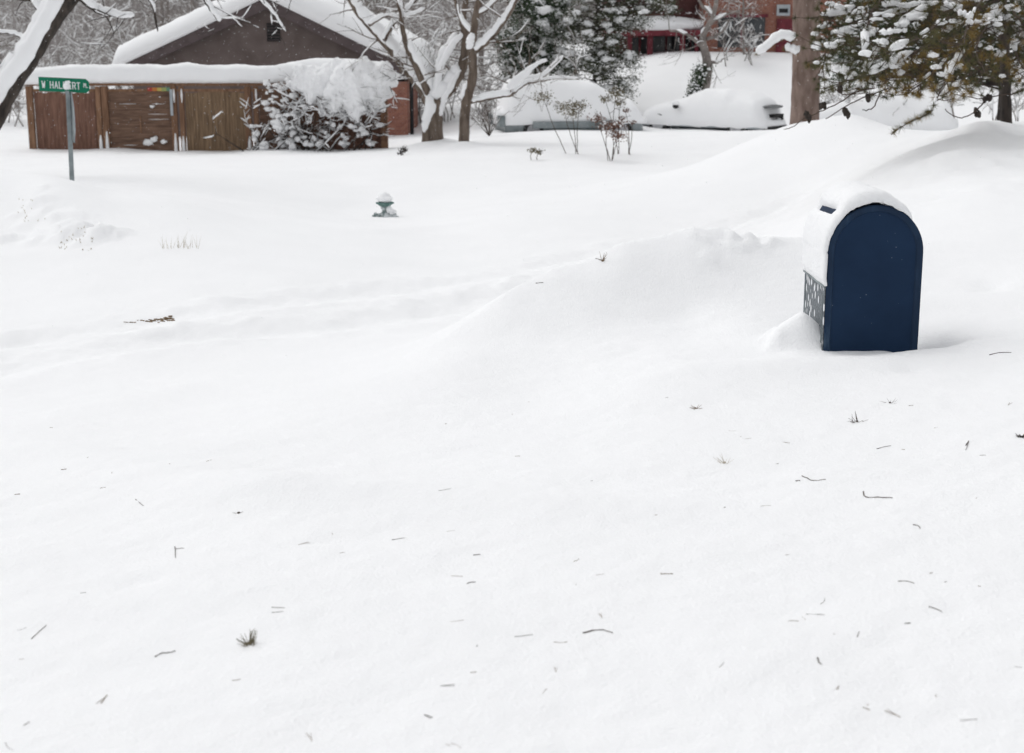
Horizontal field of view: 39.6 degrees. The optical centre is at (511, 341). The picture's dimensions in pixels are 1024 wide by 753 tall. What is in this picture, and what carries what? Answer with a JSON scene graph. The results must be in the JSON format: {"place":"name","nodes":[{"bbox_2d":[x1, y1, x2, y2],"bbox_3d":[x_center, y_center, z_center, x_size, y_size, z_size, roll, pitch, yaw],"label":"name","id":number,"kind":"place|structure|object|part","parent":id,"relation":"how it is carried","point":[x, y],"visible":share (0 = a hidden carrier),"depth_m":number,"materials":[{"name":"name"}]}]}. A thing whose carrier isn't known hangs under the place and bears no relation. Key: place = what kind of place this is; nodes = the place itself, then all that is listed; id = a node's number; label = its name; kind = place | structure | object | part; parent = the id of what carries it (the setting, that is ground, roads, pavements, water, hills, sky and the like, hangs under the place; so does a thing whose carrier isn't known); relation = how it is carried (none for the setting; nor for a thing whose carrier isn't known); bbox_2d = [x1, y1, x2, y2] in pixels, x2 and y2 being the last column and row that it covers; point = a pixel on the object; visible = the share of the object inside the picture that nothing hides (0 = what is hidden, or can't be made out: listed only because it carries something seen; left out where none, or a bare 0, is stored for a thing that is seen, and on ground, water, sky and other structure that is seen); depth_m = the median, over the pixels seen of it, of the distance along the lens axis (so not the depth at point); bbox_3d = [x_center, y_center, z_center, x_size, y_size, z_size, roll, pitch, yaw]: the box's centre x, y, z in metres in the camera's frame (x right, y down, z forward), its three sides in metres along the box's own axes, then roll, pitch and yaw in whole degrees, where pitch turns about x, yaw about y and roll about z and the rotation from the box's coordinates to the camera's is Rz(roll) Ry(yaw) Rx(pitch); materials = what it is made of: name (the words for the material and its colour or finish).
{"place":"outdoors","nodes":[
{"label":"outdoors","id":0,"kind":"place"},
{"bbox_2d":[158,232,200,248],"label":"dead grass","id":1,"kind":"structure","parent":0,"point":[183,242],"depth_m":15.68,"materials":[{"name":"beige plant"}]},
{"bbox_2d":[0,34,1023,752],"bbox_3d":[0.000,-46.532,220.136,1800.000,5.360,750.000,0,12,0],"label":"snow ground","id":2,"kind":"structure","parent":0,"point":[354,380],"depth_m":6.36,"materials":[{"name":"white snow"}]},
{"bbox_2d":[0,0,32,114],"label":"bare tree","id":3,"kind":"object","parent":2,"relation":"on","point":[2,46],"visible":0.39,"depth_m":50.87,"materials":[{"name":"grey plant"}]},
{"bbox_2d":[0,0,32,55],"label":"bare tree","id":4,"kind":"object","parent":2,"relation":"on","point":[2,1],"visible":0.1,"depth_m":77.54,"materials":[{"name":"grey plant"}]},
{"bbox_2d":[0,1,35,45],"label":"bare tree","id":5,"kind":"object","parent":2,"relation":"on","point":[4,13],"visible":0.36,"depth_m":62.52,"materials":[{"name":"grey plant"}]},
{"bbox_2d":[0,7,68,126],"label":"thicket","id":6,"kind":"object","parent":2,"relation":"on","point":[20,103],"visible":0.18,"depth_m":48.56,"materials":[{"name":"grey plant"}]},
{"bbox_2d":[0,0,78,88],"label":"bare tree","id":7,"kind":"object","parent":2,"relation":"on","point":[25,16],"visible":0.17,"depth_m":63.94,"materials":[{"name":"grey plant"}]},
{"bbox_2d":[0,1,79,66],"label":"bare tree","id":8,"kind":"object","parent":2,"relation":"on","point":[58,33],"visible":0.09,"depth_m":82.30,"materials":[{"name":"grey plant"}]},
{"bbox_2d":[0,0,83,108],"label":"bare tree","id":9,"kind":"object","parent":2,"relation":"on","point":[14,25],"visible":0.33,"depth_m":58.74,"materials":[{"name":"grey plant"}]},
{"bbox_2d":[38,77,89,180],"bbox_3d":[-6.626,-2.824,21.387,0.642,2.280,0.520,8,14,33],"label":"street sign","id":10,"kind":"object","parent":2,"relation":"on","point":[68,86],"visible":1,"depth_m":21.15,"materials":[{"name":"metal"}]},
{"bbox_2d":[19,0,112,88],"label":"bare tree","id":11,"kind":"object","parent":2,"relation":"on","point":[61,49],"visible":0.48,"depth_m":56.75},
{"bbox_2d":[42,0,128,64],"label":"bare tree","id":12,"kind":"object","parent":2,"relation":"on","point":[80,3],"visible":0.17,"depth_m":67.94,"materials":[{"name":"grey plant"}]},
{"bbox_2d":[58,0,115,53],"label":"bare tree","id":13,"kind":"object","parent":2,"relation":"on","point":[74,23],"visible":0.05,"depth_m":89.66,"materials":[{"name":"grey plant"}]},
{"bbox_2d":[20,0,175,88],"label":"bare tree","id":14,"kind":"object","parent":2,"relation":"on","point":[87,29],"visible":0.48,"depth_m":60.18,"materials":[{"name":"grey plant"}]},
{"bbox_2d":[69,0,132,64],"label":"bare tree","id":15,"kind":"object","parent":2,"relation":"on","point":[94,26],"visible":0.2,"depth_m":78.13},
{"bbox_2d":[78,0,147,88],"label":"bare tree","id":16,"kind":"object","parent":2,"relation":"on","point":[115,40],"visible":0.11,"depth_m":69.94,"materials":[{"name":"grey plant"}]},
{"bbox_2d":[44,0,182,92],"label":"thicket","id":17,"kind":"object","parent":2,"relation":"on","point":[112,53],"visible":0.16,"depth_m":55.77,"materials":[{"name":"grey plant"}]},
{"bbox_2d":[95,0,162,86],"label":"bare tree","id":18,"kind":"object","parent":2,"relation":"on","point":[138,25],"visible":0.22,"depth_m":62.46,"materials":[{"name":"grey plant"}]},
{"bbox_2d":[105,0,152,40],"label":"bare tree","id":19,"kind":"object","parent":2,"relation":"on","point":[129,10],"visible":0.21,"depth_m":87.78,"materials":[{"name":"grey plant"}]},
{"bbox_2d":[0,0,290,128],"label":"leaning tree","id":20,"kind":"object","parent":2,"relation":"on","point":[20,62],"visible":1,"depth_m":26.75,"materials":[{"name":"brown plant"}]},
{"bbox_2d":[129,316,174,322],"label":"pine needles and twigs","id":21,"kind":"object","parent":2,"relation":"on","point":[165,318],"visible":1,"depth_m":12.46,"materials":[{"name":"brown plant"}]},
{"bbox_2d":[133,0,204,31],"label":"bare tree","id":22,"kind":"object","parent":2,"relation":"on","point":[168,5],"visible":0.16,"depth_m":58.51,"materials":[{"name":"grey plant"}]},
{"bbox_2d":[139,0,200,32],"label":"bare tree","id":23,"kind":"object","parent":2,"relation":"on","point":[162,12],"visible":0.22,"depth_m":81.84,"materials":[{"name":"grey plant"}]},
{"bbox_2d":[171,0,199,18],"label":"bare tree","id":24,"kind":"object","parent":2,"relation":"on","point":[192,4],"visible":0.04,"depth_m":72.53,"materials":[{"name":"grey plant"}]},
{"bbox_2d":[24,58,387,150],"bbox_3d":[-8.144,-6.087,37.557,10.206,2.756,0.750,0,12,0],"label":"wooden fence","id":25,"kind":"object","parent":2,"relation":"on","point":[102,112],"visible":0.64,"depth_m":37.52,"materials":[{"name":"brown wood"}]},
{"bbox_2d":[236,629,256,646],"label":"needle tuft","id":26,"kind":"object","parent":2,"relation":"on","point":[252,640],"visible":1,"depth_m":4.08,"materials":[{"name":"brown plant"}]},
{"bbox_2d":[112,0,436,136],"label":"house","id":27,"kind":"structure","parent":2,"relation":"on","point":[261,44],"depth_m":43.33,"materials":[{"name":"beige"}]},
{"bbox_2d":[203,55,409,151],"bbox_3d":[-5.234,-6.099,36.871,5.355,2.600,1.928,0,12,0],"label":"climbing shrub","id":28,"kind":"object","parent":2,"relation":"on","point":[355,91],"visible":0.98,"depth_m":36.63,"materials":[{"name":"green plant"}]},
{"bbox_2d":[372,192,398,216],"bbox_3d":[-2.072,-2.004,23.263,0.346,0.872,0.333,11,16,42],"label":"fire hydrant","id":29,"kind":"object","parent":2,"relation":"on","point":[384,199],"visible":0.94,"depth_m":23.17,"materials":[{"name":"green metal"}]},
{"bbox_2d":[362,0,423,33],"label":"bare tree","id":30,"kind":"object","parent":2,"relation":"on","point":[366,1],"visible":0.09,"depth_m":64.44,"materials":[{"name":"grey plant"}]},
{"bbox_2d":[365,0,423,31],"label":"bare tree","id":31,"kind":"object","parent":2,"relation":"on","point":[377,1],"visible":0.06,"depth_m":66.20,"materials":[{"name":"grey plant"}]},
{"bbox_2d":[397,145,407,154],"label":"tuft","id":32,"kind":"object","parent":2,"relation":"on","point":[402,150],"visible":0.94,"depth_m":33.33,"materials":[{"name":"grey plant"}]},
{"bbox_2d":[322,0,499,141],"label":"forked tree","id":33,"kind":"object","parent":2,"relation":"on","point":[437,91],"visible":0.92,"depth_m":35.87,"materials":[{"name":"grey plant"}]},
{"bbox_2d":[378,0,447,33],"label":"bare tree","id":34,"kind":"object","parent":2,"relation":"on","point":[409,23],"visible":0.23,"depth_m":69.82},
{"bbox_2d":[362,0,483,61],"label":"thicket","id":35,"kind":"object","parent":2,"relation":"on","point":[391,2],"visible":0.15,"depth_m":56.74,"materials":[{"name":"grey plant"}]},
{"bbox_2d":[395,0,455,38],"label":"bare tree","id":36,"kind":"object","parent":2,"relation":"on","point":[424,20],"visible":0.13,"depth_m":74.47,"materials":[{"name":"grey plant"}]},
{"bbox_2d":[408,0,453,45],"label":"bare tree","id":37,"kind":"object","parent":2,"relation":"on","point":[430,39],"visible":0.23,"depth_m":85.75,"materials":[{"name":"grey plant"}]},
{"bbox_2d":[405,0,467,68],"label":"bare tree","id":38,"kind":"object","parent":2,"relation":"on","point":[447,3],"visible":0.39,"depth_m":70.04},
{"bbox_2d":[417,0,497,57],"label":"bare tree","id":39,"kind":"object","parent":2,"relation":"on","point":[468,19],"visible":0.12,"depth_m":77.44,"materials":[{"name":"grey plant"}]},
{"bbox_2d":[419,0,504,50],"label":"bare tree","id":40,"kind":"object","parent":2,"relation":"on","point":[473,3],"visible":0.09,"depth_m":82.50,"materials":[{"name":"grey plant"}]},
{"bbox_2d":[397,3,552,122],"bbox_3d":[-1.814,-9.678,48.543,5.464,4.598,6.465,-10,16,-39],"label":"thicket","id":41,"kind":"object","parent":2,"relation":"on","point":[448,64],"visible":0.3,"depth_m":48.78,"materials":[{"name":"grey plant"}]},
{"bbox_2d":[449,0,512,62],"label":"bare tree","id":42,"kind":"object","parent":2,"relation":"on","point":[489,16],"visible":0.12,"depth_m":68.17,"materials":[{"name":"grey plant"}]},
{"bbox_2d":[439,0,525,77],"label":"bare tree","id":43,"kind":"object","parent":2,"relation":"on","point":[481,35],"visible":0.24,"depth_m":60.68,"materials":[{"name":"grey plant"}]},
{"bbox_2d":[447,82,520,135],"bbox_3d":[-0.683,-6.535,39.386,1.144,1.710,2.155,-11,16,-41],"label":"bare shrub","id":44,"kind":"object","parent":2,"relation":"on","point":[485,126],"visible":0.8,"depth_m":39.58,"materials":[{"name":"brown plant"}]},
{"bbox_2d":[457,59,548,126],"bbox_3d":[0.044,-7.956,45.782,3.507,2.283,4.109,4,13,19],"label":"thicket","id":45,"kind":"object","parent":2,"relation":"on","point":[489,88],"visible":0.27,"depth_m":45.66,"materials":[{"name":"grey plant"}]},
{"bbox_2d":[422,0,590,141],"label":"slender tree","id":46,"kind":"object","parent":2,"relation":"on","point":[519,81],"visible":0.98,"depth_m":35.11,"materials":[{"name":"grey plant"}]},
{"bbox_2d":[2,0,1017,87],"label":"laden twigs","id":47,"kind":"object","parent":2,"relation":"on","point":[203,2],"visible":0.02,"depth_m":74.18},
{"bbox_2d":[0,0,1022,66],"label":"wood","id":48,"kind":"object","parent":2,"relation":"on","point":[198,1],"visible":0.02,"depth_m":92.27,"materials":[{"name":"grey plant"}]},
{"bbox_2d":[454,0,579,56],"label":"bare tree","id":49,"kind":"object","parent":2,"relation":"on","point":[498,10],"visible":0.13,"depth_m":58.24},
{"bbox_2d":[486,0,580,80],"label":"evergreen tree","id":50,"kind":"object","parent":2,"relation":"on","point":[546,16],"visible":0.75,"depth_m":47.65,"materials":[{"name":"green plant"}]},
{"bbox_2d":[527,147,544,159],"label":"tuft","id":51,"kind":"object","parent":2,"relation":"on","point":[532,150],"visible":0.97,"depth_m":31.26,"materials":[{"name":"brown plant"}]},
{"bbox_2d":[528,89,565,153],"bbox_3d":[0.835,-5.021,32.483,0.927,1.690,0.596,0,12,0],"label":"shrub","id":52,"kind":"object","parent":2,"relation":"on","point":[542,97],"visible":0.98,"depth_m":32.39,"materials":[{"name":"brown plant"}]},
{"bbox_2d":[489,79,646,132],"bbox_3d":[1.731,-7.203,43.938,4.676,1.882,1.962,-3,12,-13],"label":"parked car","id":53,"kind":"object","parent":2,"relation":"on","point":[530,115],"visible":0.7,"depth_m":43.03,"materials":[{"name":"grey paint"}]},
{"bbox_2d":[549,96,591,153],"bbox_3d":[1.342,-4.927,32.740,0.983,1.408,0.840,0,12,0],"label":"shrub","id":54,"kind":"object","parent":2,"relation":"on","point":[573,105],"visible":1,"depth_m":32.69,"materials":[{"name":"brown plant"}]},
{"bbox_2d":[586,111,632,159],"bbox_3d":[2.169,-4.544,31.667,0.812,1.253,0.854,8,15,35],"label":"shrub","id":55,"kind":"object","parent":2,"relation":"on","point":[618,124],"visible":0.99,"depth_m":31.67,"materials":[{"name":"red plant"}]},
{"bbox_2d":[599,85,626,153],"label":"shrub","id":56,"kind":"object","parent":2,"relation":"on","point":[615,93],"visible":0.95,"depth_m":32.49,"materials":[{"name":"brown plant"}]},
{"bbox_2d":[553,0,681,100],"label":"evergreen tree","id":57,"kind":"object","parent":2,"relation":"on","point":[616,15],"visible":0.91,"depth_m":46.98,"materials":[{"name":"green plant"}]},
{"bbox_2d":[618,107,636,154],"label":"shrub","id":58,"kind":"object","parent":2,"relation":"on","point":[625,110],"visible":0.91,"depth_m":32.79,"materials":[{"name":"red plant"}]},
{"bbox_2d":[658,0,761,97],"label":"ivy clad tree","id":59,"kind":"object","parent":2,"relation":"on","point":[701,80],"visible":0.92,"depth_m":45.74,"materials":[{"name":"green plant"}]},
{"bbox_2d":[642,88,786,130],"bbox_3d":[6.316,-7.288,44.967,4.599,1.460,2.258,9,15,35],"label":"parked car","id":60,"kind":"object","parent":2,"relation":"on","point":[748,109],"visible":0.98,"depth_m":43.95,"materials":[{"name":"silver metal"}]},
{"bbox_3d":[7.980,-7.239,43.775,0.415,0.110,1.120,9,15,35],"label":"rear window","id":61,"kind":"part","parent":60,"relation":"part of","materials":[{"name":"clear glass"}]},
{"bbox_2d":[602,0,846,54],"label":"red house","id":62,"kind":"structure","parent":2,"relation":"on","point":[661,35],"depth_m":54.65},
{"bbox_2d":[632,36,646,54],"bbox_3d":[5.055,-11.636,56.341,0.698,0.936,0.137,0,12,0],"label":"window","id":63,"kind":"structure","parent":62,"relation":"in","point":[638,44],"depth_m":56.30,"materials":[{"name":"black glass"}]},
{"bbox_2d":[653,36,679,51],"bbox_3d":[6.102,-11.606,56.347,1.173,1.119,0.137,0,12,0],"label":"window","id":64,"kind":"structure","parent":62,"relation":"in","point":[658,41],"depth_m":56.30,"materials":[{"name":"black glass"}]},
{"bbox_2d":[685,37,694,50],"bbox_3d":[7.055,-11.546,56.360,0.518,0.998,0.137,0,12,0],"label":"window","id":65,"kind":"structure","parent":62,"relation":"in","point":[691,44],"depth_m":56.30,"materials":[{"name":"black glass"}]},
{"bbox_2d":[716,14,767,46],"bbox_3d":[8.824,-11.947,54.664,1.996,1.246,0.088,0,12,0],"label":"window","id":66,"kind":"structure","parent":62,"relation":"in","point":[757,22],"depth_m":54.65,"materials":[{"name":"black glass"}]},
{"bbox_2d":[775,19,792,52],"bbox_3d":[10.755,-11.392,54.784,1.176,2.023,0.081,0,12,0],"label":"door","id":67,"kind":"structure","parent":62,"relation":"in","point":[786,24],"depth_m":54.62,"materials":[{"name":"red paint"}]},
{"bbox_2d":[699,4,771,65],"bbox_3d":[8.038,-11.011,51.369,2.697,2.282,2.850,0,12,0],"label":"thicket","id":68,"kind":"object","parent":2,"relation":"on","point":[752,46],"visible":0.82,"depth_m":51.11,"materials":[{"name":"grey plant"}]},
{"bbox_2d":[720,0,767,55],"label":"bare tree","id":69,"kind":"object","parent":2,"relation":"on","point":[743,8],"visible":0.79,"depth_m":52.53,"materials":[{"name":"grey plant"}]},
{"bbox_2d":[755,0,852,124],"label":"tall pine","id":70,"kind":"object","parent":2,"relation":"on","point":[803,87],"visible":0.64,"depth_m":30.15,"materials":[{"name":"brown plant"}]},
{"bbox_2d":[802,181,922,351],"bbox_3d":[2.049,-0.266,8.432,0.575,1.326,0.652,0,12,0],"label":"mailbox","id":71,"kind":"object","parent":2,"relation":"on","point":[862,253],"visible":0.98,"depth_m":8.12,"materials":[{"name":"blue paint"}]},
{"bbox_2d":[804,274,825,342],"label":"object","id":72,"kind":"structure","parent":71,"relation":"in","point":[813,292],"depth_m":8.42,"materials":[{"name":"metal"}]},
{"bbox_2d":[863,491,892,497],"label":"twig","id":73,"kind":"object","parent":2,"relation":"on","point":[875,497],"visible":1,"depth_m":5.27,"materials":[{"name":"brown wood"}]},
{"bbox_2d":[819,88,957,130],"bbox_3d":[10.388,-6.478,40.539,4.452,1.519,1.906,3,12,15],"label":"parked car","id":74,"kind":"object","parent":2,"relation":"on","point":[880,111],"visible":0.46,"depth_m":39.55,"materials":[{"name":"silver metal"}]},
{"bbox_2d":[784,0,1023,136],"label":"scrub pine","id":75,"kind":"object","parent":2,"relation":"on","point":[999,18],"visible":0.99,"depth_m":17.21,"materials":[{"name":"green plant"}]},
{"bbox_2d":[809,0,1023,120],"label":"evergreen tree","id":76,"kind":"object","parent":2,"relation":"on","point":[989,83],"visible":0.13,"depth_m":25.41,"materials":[{"name":"green plant"}]},
{"bbox_2d":[820,61,1023,120],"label":"thicket","id":77,"kind":"object","parent":2,"relation":"on","point":[848,100],"visible":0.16,"depth_m":41.13,"materials":[{"name":"grey plant"}]},
{"bbox_2d":[1016,0,1023,57],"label":"bare tree","id":78,"kind":"object","parent":2,"relation":"on","point":[1021,33],"visible":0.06,"depth_m":58.43,"materials":[{"name":"grey plant"}]}
]}

